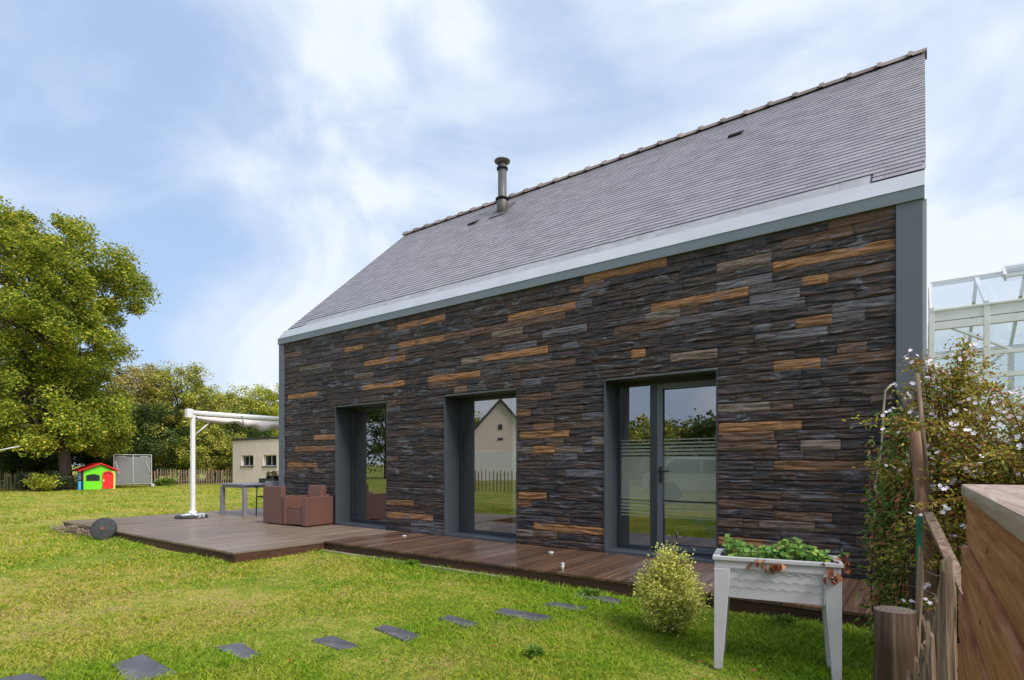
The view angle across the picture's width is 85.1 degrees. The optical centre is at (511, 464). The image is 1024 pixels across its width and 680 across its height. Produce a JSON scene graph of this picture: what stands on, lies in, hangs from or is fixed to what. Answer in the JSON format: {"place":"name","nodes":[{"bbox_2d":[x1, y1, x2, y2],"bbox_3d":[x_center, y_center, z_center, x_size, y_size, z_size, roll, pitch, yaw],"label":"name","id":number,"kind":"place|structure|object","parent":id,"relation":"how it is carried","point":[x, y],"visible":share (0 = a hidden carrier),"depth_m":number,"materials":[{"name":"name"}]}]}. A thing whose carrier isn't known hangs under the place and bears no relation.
{"place":"outdoors","nodes":[
{"label":"outdoors","id":0,"kind":"place"},
{"bbox_2d":[0,465,1002,679],"bbox_3d":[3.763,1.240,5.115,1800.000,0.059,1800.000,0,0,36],"label":"ground","id":1,"kind":"structure","parent":0,"point":[239,589],"depth_m":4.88,"materials":[{"name":"green plant"}]},
{"bbox_2d":[0,472,32,490],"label":"picket fence","id":2,"kind":"object","parent":1,"relation":"on","point":[6,475],"visible":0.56,"depth_m":26.09,"materials":[{"name":"wood"}]},
{"bbox_2d":[1,469,38,489],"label":"fence plant","id":3,"kind":"object","parent":1,"relation":"on","point":[21,484],"visible":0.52,"depth_m":26.12,"materials":[{"name":"green plant"}]},
{"bbox_2d":[0,673,45,679],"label":"stepping stone","id":4,"kind":"object","parent":1,"relation":"on","point":[26,676],"visible":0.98,"depth_m":3.17,"materials":[{"name":"stone"}]},
{"bbox_2d":[0,362,58,483],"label":"background tree","id":5,"kind":"object","parent":1,"relation":"on","point":[8,435],"depth_m":35.20,"materials":[{"name":"green plant"}]},
{"bbox_2d":[20,471,65,491],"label":"fence plant","id":6,"kind":"object","parent":1,"relation":"on","point":[41,484],"visible":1,"depth_m":25.40,"materials":[{"name":"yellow plant"}]},
{"bbox_2d":[0,432,98,485],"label":"background bush","id":7,"kind":"object","parent":1,"relation":"on","point":[10,462],"visible":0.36,"depth_m":31.05,"materials":[{"name":"green plant"}]},
{"bbox_2d":[33,469,76,490],"bbox_3d":[-21.572,0.737,26.484,1.707,1.015,1.538,0,0,36],"label":"fence plant","id":8,"kind":"object","parent":1,"relation":"on","point":[66,479],"visible":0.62,"depth_m":26.40,"materials":[{"name":"green plant"}]},
{"bbox_2d":[52,522,89,537],"bbox_3d":[-7.682,1.151,9.879,2.136,0.187,0.479,0,0,36],"label":"stick pile","id":9,"kind":"object","parent":1,"relation":"on","point":[73,529],"visible":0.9,"depth_m":9.96,"materials":[{"name":"beige wood"}]},
{"bbox_2d":[14,358,142,482],"bbox_3d":[-28.435,-3.053,37.630,8.630,8.746,8.724,0,0,14],"label":"background tree","id":10,"kind":"object","parent":1,"relation":"on","point":[118,374],"visible":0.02,"depth_m":37.71,"materials":[{"name":"green plant"}]},
{"bbox_2d":[0,196,162,489],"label":"oak tree","id":11,"kind":"object","parent":1,"relation":"on","point":[51,314],"visible":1,"depth_m":26.21,"materials":[{"name":"green plant"}]},
{"bbox_2d":[72,463,118,489],"bbox_3d":[-20.679,0.570,27.706,1.465,1.300,1.645,0,0,40],"label":"playhouse","id":12,"kind":"object","parent":1,"relation":"on","point":[91,476],"visible":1,"depth_m":27.30,"materials":[{"name":"green plastic"}]},
{"bbox_2d":[86,474,99,480],"bbox_3d":[-20.387,0.635,27.161,0.010,0.330,0.538,0,0,40],"label":"window","id":13,"kind":"structure","parent":12,"relation":"in","point":[92,477],"depth_m":27.17,"materials":[{"name":"black plastic"}]},
{"bbox_2d":[102,471,113,488],"bbox_3d":[-19.971,0.755,27.607,0.048,0.870,0.460,0,0,40],"label":"door","id":14,"kind":"structure","parent":12,"relation":"in","point":[107,476],"depth_m":27.59,"materials":[{"name":"red plastic"}]},
{"bbox_2d":[90,517,116,539],"bbox_3d":[-6.662,1.050,9.110,0.376,0.366,0.173,0,0,-12],"label":"grindstone","id":15,"kind":"object","parent":1,"relation":"on","point":[103,528],"visible":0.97,"depth_m":9.08,"materials":[{"name":"stone"}]},
{"bbox_2d":[70,413,163,483],"bbox_3d":[-24.695,-1.023,34.722,5.320,4.686,5.412,0,0,-9],"label":"background bush","id":16,"kind":"object","parent":1,"relation":"on","point":[83,456],"visible":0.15,"depth_m":33.78,"materials":[{"name":"green plant"}]},
{"bbox_2d":[113,454,154,486],"bbox_3d":[-20.410,0.339,30.011,1.984,1.759,0.639,0,0,-42],"label":"table tennis","id":17,"kind":"object","parent":1,"relation":"on","point":[134,470],"visible":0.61,"depth_m":29.80,"materials":[{"name":"metal"}]},
{"bbox_2d":[100,352,179,475],"bbox_3d":[-25.267,-3.176,37.785,7.043,8.991,6.867,0,0,-17],"label":"background tree","id":18,"kind":"object","parent":1,"relation":"on","point":[140,391],"visible":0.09,"depth_m":36.61,"materials":[{"name":"green plant"}]},
{"bbox_2d":[112,654,176,679],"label":"stepping stone","id":19,"kind":"object","parent":1,"relation":"on","point":[141,664],"visible":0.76,"depth_m":3.30,"materials":[{"name":"stone"}]},
{"bbox_2d":[104,399,208,479],"bbox_3d":[-22.561,-1.342,35.317,6.037,5.323,6.871,0,0,36],"label":"background bush","id":20,"kind":"object","parent":1,"relation":"on","point":[142,411],"visible":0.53,"depth_m":34.52,"materials":[{"name":"green plant"}]},
{"bbox_2d":[150,477,177,485],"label":"fence plant","id":21,"kind":"object","parent":1,"relation":"on","point":[162,481],"visible":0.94,"depth_m":31.76,"materials":[{"name":"green plant"}]},
{"bbox_2d":[119,360,243,482],"bbox_3d":[-22.534,-2.902,38.240,7.977,8.444,7.299,0,0,-9],"label":"background tree","id":22,"kind":"object","parent":1,"relation":"on","point":[191,398],"visible":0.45,"depth_m":37.07,"materials":[{"name":"green plant"}]},
{"bbox_2d":[146,469,232,486],"bbox_3d":[-18.760,0.744,32.664,4.514,1.056,0.128,0,0,-39],"label":"picket fence","id":23,"kind":"object","parent":1,"relation":"on","point":[186,480],"visible":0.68,"depth_m":32.59,"materials":[{"name":"wood"}]},
{"bbox_2d":[144,410,251,482],"bbox_3d":[-20.203,-1.181,36.592,6.282,5.001,7.415,0,0,36],"label":"background bush","id":24,"kind":"object","parent":1,"relation":"on","point":[207,460],"visible":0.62,"depth_m":35.85,"materials":[{"name":"green plant"}]},
{"bbox_2d":[175,385,276,480],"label":"background tree","id":25,"kind":"object","parent":1,"relation":"on","point":[229,395],"visible":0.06,"depth_m":41.78,"materials":[{"name":"green plant"}]},
{"bbox_2d":[215,642,260,662],"bbox_3d":[-1.753,1.236,3.618,0.426,0.060,0.155,0,0,39],"label":"stepping stone","id":26,"kind":"object","parent":1,"relation":"on","point":[238,648],"visible":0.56,"depth_m":3.64,"materials":[{"name":"stone"}]},
{"bbox_2d":[201,401,277,480],"bbox_3d":[-19.039,-1.545,39.326,5.704,5.730,6.117,0,0,36],"label":"background bush","id":27,"kind":"object","parent":1,"relation":"on","point":[255,433],"visible":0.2,"depth_m":38.01,"materials":[{"name":"green plant"}]},
{"bbox_2d":[215,385,278,466],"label":"background tree","id":28,"kind":"object","parent":1,"relation":"on","point":[250,392],"visible":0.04,"depth_m":45.08,"materials":[{"name":"green plant"}]},
{"bbox_2d":[232,436,278,482],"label":"outbuilding","id":29,"kind":"structure","parent":1,"relation":"on","point":[255,459],"depth_m":31.85,"materials":[{"name":"white paint"}]},
{"bbox_2d":[240,455,253,466],"bbox_3d":[-15.292,-0.191,32.367,1.444,0.685,0.220,0,0,36],"label":"window","id":30,"kind":"structure","parent":29,"relation":"in","point":[247,459],"depth_m":32.51,"materials":[{"name":"white paint"}]},
{"bbox_2d":[262,455,276,466],"bbox_3d":[-13.384,-0.191,30.963,1.467,0.685,0.220,0,0,36],"label":"window","id":31,"kind":"structure","parent":29,"relation":"in","point":[270,460],"depth_m":31.09,"materials":[{"name":"white paint"}]},
{"bbox_2d":[241,382,278,436],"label":"background tree","id":32,"kind":"object","parent":1,"relation":"on","point":[273,407],"visible":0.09,"depth_m":44.15,"materials":[{"name":"green plant"}]},
{"bbox_2d":[48,526,505,577],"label":"gravel","id":33,"kind":"structure","parent":1,"relation":"on","point":[434,568],"depth_m":7.07,"materials":[{"name":"grey gravel"}]},
{"bbox_2d":[312,635,358,649],"bbox_3d":[-1.208,1.238,3.797,0.361,0.056,0.152,0,0,42],"label":"stepping stone","id":34,"kind":"object","parent":1,"relation":"on","point":[332,641],"visible":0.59,"depth_m":3.79,"materials":[{"name":"stone"}]},
{"bbox_2d":[375,625,421,641],"bbox_3d":[-0.832,1.237,4.040,0.147,0.058,0.410,0,0,-44],"label":"stepping stone","id":35,"kind":"object","parent":1,"relation":"on","point":[394,632],"visible":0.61,"depth_m":4.01,"materials":[{"name":"stone"}]},
{"bbox_2d":[404,559,420,564],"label":"weed","id":36,"kind":"object","parent":1,"relation":"on","point":[409,561],"visible":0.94,"depth_m":6.76,"materials":[{"name":"green plant"}]},
{"bbox_2d":[0,542,873,679],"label":"clover","id":37,"kind":"object","parent":1,"relation":"on","point":[407,678],"visible":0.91,"depth_m":4.18,"materials":[{"name":"green plant"}]},
{"bbox_2d":[439,615,477,627],"bbox_3d":[-0.416,1.238,4.332,0.363,0.056,0.122,0,0,43],"label":"stepping stone","id":38,"kind":"object","parent":1,"relation":"on","point":[461,621],"visible":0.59,"depth_m":4.33,"materials":[{"name":"stone"}]},
{"bbox_2d":[62,508,889,629],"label":"wooden deck","id":39,"kind":"structure","parent":1,"relation":"on","point":[233,536],"depth_m":7.22,"materials":[{"name":"wood"}]},
{"bbox_2d":[174,409,278,518],"bbox_3d":[-5.587,-0.020,12.825,0.780,2.240,3.920,0,0,36],"label":"patio awning","id":40,"kind":"object","parent":39,"relation":"on","point":[260,425],"visible":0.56,"depth_m":11.66,"materials":[{"name":"white paint"}]},
{"bbox_2d":[219,482,264,516],"bbox_3d":[-5.545,0.757,12.645,1.040,0.685,1.640,0,0,36],"label":"garden table","id":41,"kind":"object","parent":39,"relation":"on","point":[244,486],"visible":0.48,"depth_m":11.94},
{"bbox_2d":[259,478,278,482],"bbox_3d":[-5.375,0.364,12.607,0.640,0.100,0.360,0,0,36],"label":"plant trough","id":42,"kind":"object","parent":41,"relation":"on","point":[262,480],"visible":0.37,"depth_m":12.51,"materials":[{"name":"black metal"}]},
{"bbox_2d":[266,470,271,478],"bbox_3d":[-5.552,0.260,12.739,0.126,0.264,0.137,0,0,20],"label":"flower pot","id":43,"kind":"object","parent":42,"relation":"in","point":[268,475],"visible":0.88,"depth_m":12.71,"materials":[{"name":"green plant"}]},
{"bbox_2d":[256,481,278,515],"bbox_3d":[-5.105,0.724,11.945,0.566,0.754,0.552,0,0,42],"label":"sling chair","id":44,"kind":"object","parent":39,"relation":"on","point":[271,483],"visible":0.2,"depth_m":11.80,"materials":[{"name":"black metal"}]},
{"bbox_2d":[263,486,293,524],"bbox_3d":[-4.248,0.750,10.525,0.580,0.700,0.600,0,0,34],"label":"wicker armchair","id":45,"kind":"object","parent":39,"relation":"on","point":[273,504],"visible":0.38,"depth_m":10.25,"materials":[{"name":"brown wicker"}]},
{"bbox_2d":[283,485,332,526],"bbox_3d":[-3.716,0.740,10.170,0.650,0.720,0.600,0,0,32],"label":"wicker armchair","id":46,"kind":"object","parent":39,"relation":"on","point":[314,506],"visible":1,"depth_m":10.03,"materials":[{"name":"brown wicker"}]},
{"bbox_2d":[493,608,552,621],"bbox_3d":[0.083,1.238,4.518,0.485,0.057,0.189,0,0,36],"label":"stepping stone","id":47,"kind":"object","parent":1,"relation":"on","point":[512,612],"visible":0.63,"depth_m":4.50,"materials":[{"name":"stone"}]},
{"bbox_2d":[524,642,545,657],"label":"weed","id":48,"kind":"object","parent":1,"relation":"on","point":[532,648],"visible":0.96,"depth_m":3.54,"materials":[{"name":"green plant"}]},
{"bbox_2d":[544,602,587,610],"bbox_3d":[0.456,1.236,4.775,0.350,0.059,0.149,0,0,36],"label":"stepping stone","id":49,"kind":"object","parent":1,"relation":"on","point":[570,606],"visible":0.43,"depth_m":4.78,"materials":[{"name":"stone"}]},
{"bbox_2d":[573,593,599,601],"bbox_3d":[0.689,1.238,5.148,0.142,0.057,0.210,0,0,-39],"label":"stepping stone","id":50,"kind":"object","parent":1,"relation":"on","point":[587,596],"visible":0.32,"depth_m":5.11,"materials":[{"name":"stone"}]},
{"bbox_2d":[578,587,599,595],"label":"weed","id":51,"kind":"object","parent":1,"relation":"on","point":[586,590],"visible":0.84,"depth_m":5.15,"materials":[{"name":"green plant"}]},
{"bbox_2d":[278,47,926,589],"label":"house","id":52,"kind":"structure","parent":1,"relation":"on","point":[702,339],"depth_m":7.29,"materials":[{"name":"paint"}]},
{"bbox_2d":[335,402,387,529],"bbox_3d":[-2.564,0.030,9.965,1.384,2.180,0.445,0,0,36],"label":"window","id":53,"kind":"structure","parent":52,"relation":"in","point":[344,415],"depth_m":10.32,"materials":[{"name":"metal"}]},
{"bbox_2d":[444,389,517,543],"bbox_3d":[-0.377,0.030,8.356,1.374,2.180,0.445,0,0,36],"label":"window","id":54,"kind":"structure","parent":52,"relation":"in","point":[454,405],"depth_m":8.69,"materials":[{"name":"metal"}]},
{"bbox_2d":[513,398,515,532],"bbox_3d":[0.169,-0.095,8.327,0.404,2.370,0.044,0,0,36],"label":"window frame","id":55,"kind":"object","parent":52,"relation":"hanging from","point":[514,465],"visible":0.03,"depth_m":8.41,"materials":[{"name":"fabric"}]},
{"bbox_2d":[604,369,717,563],"bbox_3d":[1.826,0.030,6.735,1.384,2.180,0.445,0,0,36],"label":"door","id":56,"kind":"structure","parent":52,"relation":"in","point":[613,388],"depth_m":6.94,"materials":[{"name":"metal"}]},
{"bbox_2d":[874,384,891,495],"bbox_3d":[3.437,-0.198,5.179,0.035,1.084,0.157,0,0,-32],"label":"cable","id":57,"kind":"object","parent":52,"relation":"attached to","point":[884,398],"visible":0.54,"depth_m":5.17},
{"bbox_2d":[593,595,620,605],"bbox_3d":[0.862,1.237,5.013,0.160,0.059,0.223,0,0,-40],"label":"stepping stone","id":58,"kind":"object","parent":1,"relation":"on","point":[611,599],"visible":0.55,"depth_m":4.99,"materials":[{"name":"stone"}]},
{"bbox_2d":[628,535,712,636],"bbox_3d":[1.151,0.884,4.083,0.610,0.716,0.610,0,0,36],"label":"variegated shrub","id":59,"kind":"object","parent":1,"relation":"on","point":[670,603],"visible":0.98,"depth_m":4.01,"materials":[{"name":"green plant"}]},
{"bbox_2d":[712,548,843,679],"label":"planter","id":60,"kind":"object","parent":1,"relation":"on","point":[797,581],"visible":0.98,"depth_m":3.26,"materials":[{"name":"grey plastic"}]},
{"bbox_2d":[722,534,852,584],"bbox_3d":[1.631,0.555,3.341,0.705,0.244,0.371,0,0,24],"label":"strawberry plant","id":61,"kind":"object","parent":60,"relation":"in","point":[793,549],"visible":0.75,"depth_m":3.32,"materials":[{"name":"green plant"}]},
{"bbox_2d":[769,613,799,625],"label":"weed","id":62,"kind":"object","parent":1,"relation":"on","point":[788,618],"visible":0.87,"depth_m":4.23,"materials":[{"name":"green plant"}]},
{"bbox_2d":[853,402,930,642],"bbox_3d":[2.482,0.430,3.641,0.442,1.682,0.736,0,0,36],"label":"creeper","id":63,"kind":"object","parent":1,"relation":"on","point":[898,507],"visible":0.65,"depth_m":3.67,"materials":[{"name":"green plant"}]},
{"bbox_2d":[873,606,917,679],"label":"log post","id":64,"kind":"object","parent":1,"relation":"on","point":[895,642],"visible":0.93,"depth_m":2.70,"materials":[{"name":"brown wood"}]},
{"bbox_2d":[908,525,915,609],"bbox_3d":[2.425,0.912,3.375,0.054,1.096,0.219,0,0,29],"label":"wooden stake","id":65,"kind":"object","parent":1,"relation":"on","point":[911,583],"visible":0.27,"depth_m":3.40,"materials":[{"name":"brown wood"}]},
{"bbox_2d":[916,516,922,613],"bbox_3d":[2.142,0.795,2.937,0.030,1.049,0.026,0,0,36],"label":"metal stake","id":66,"kind":"object","parent":1,"relation":"on","point":[919,530],"visible":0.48,"depth_m":2.93,"materials":[{"name":"green metal"}]},
{"bbox_2d":[923,512,962,593],"bbox_3d":[2.014,0.422,2.575,0.045,0.342,0.842,0,0,26],"label":"wooden prop","id":67,"kind":"object","parent":66,"relation":"attached to","point":[940,538],"visible":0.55,"depth_m":2.66,"materials":[{"name":"wood"}]},
{"bbox_2d":[909,431,934,615],"bbox_3d":[2.296,0.639,3.098,0.072,1.663,0.262,0,0,11],"label":"wooden stake","id":68,"kind":"object","parent":1,"relation":"on","point":[919,485],"visible":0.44,"depth_m":3.13,"materials":[{"name":"brown wood"}]},
{"bbox_2d":[915,373,937,601],"bbox_3d":[2.383,0.420,3.174,0.040,1.897,0.180,0,0,-10],"label":"wooden pole","id":69,"kind":"object","parent":1,"relation":"on","point":[921,415],"visible":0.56,"depth_m":3.20,"materials":[{"name":"brown wood"}]},
{"bbox_2d":[905,545,957,679],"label":"chestnut fence","id":70,"kind":"object","parent":1,"relation":"on","point":[936,658],"visible":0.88,"depth_m":2.18,"materials":[{"name":"wood"}]},
{"bbox_2d":[842,368,1023,615],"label":"flowering shrub","id":71,"kind":"object","parent":1,"relation":"on","point":[1012,459],"visible":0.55,"depth_m":3.03,"materials":[{"name":"green plant"}]},
{"bbox_2d":[889,334,1023,651],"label":"flowering shrub","id":72,"kind":"object","parent":1,"relation":"on","point":[959,378],"visible":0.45,"depth_m":3.33,"materials":[{"name":"green plant"}]},
{"bbox_2d":[927,264,1023,508],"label":"conservatory","id":73,"kind":"object","parent":1,"relation":"on","point":[986,311],"visible":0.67,"depth_m":7.37,"materials":[{"name":"white metal"}]},
{"bbox_2d":[957,484,1023,679],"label":"timber bed","id":74,"kind":"object","parent":1,"relation":"on","point":[991,620],"visible":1,"depth_m":0.97,"materials":[{"name":"wood"}]},
{"bbox_2d":[0,0,1023,464],"label":"sky","id":75,"kind":"structure","parent":0,"point":[256,156],"materials":[{"name":"blue"}]}
]}

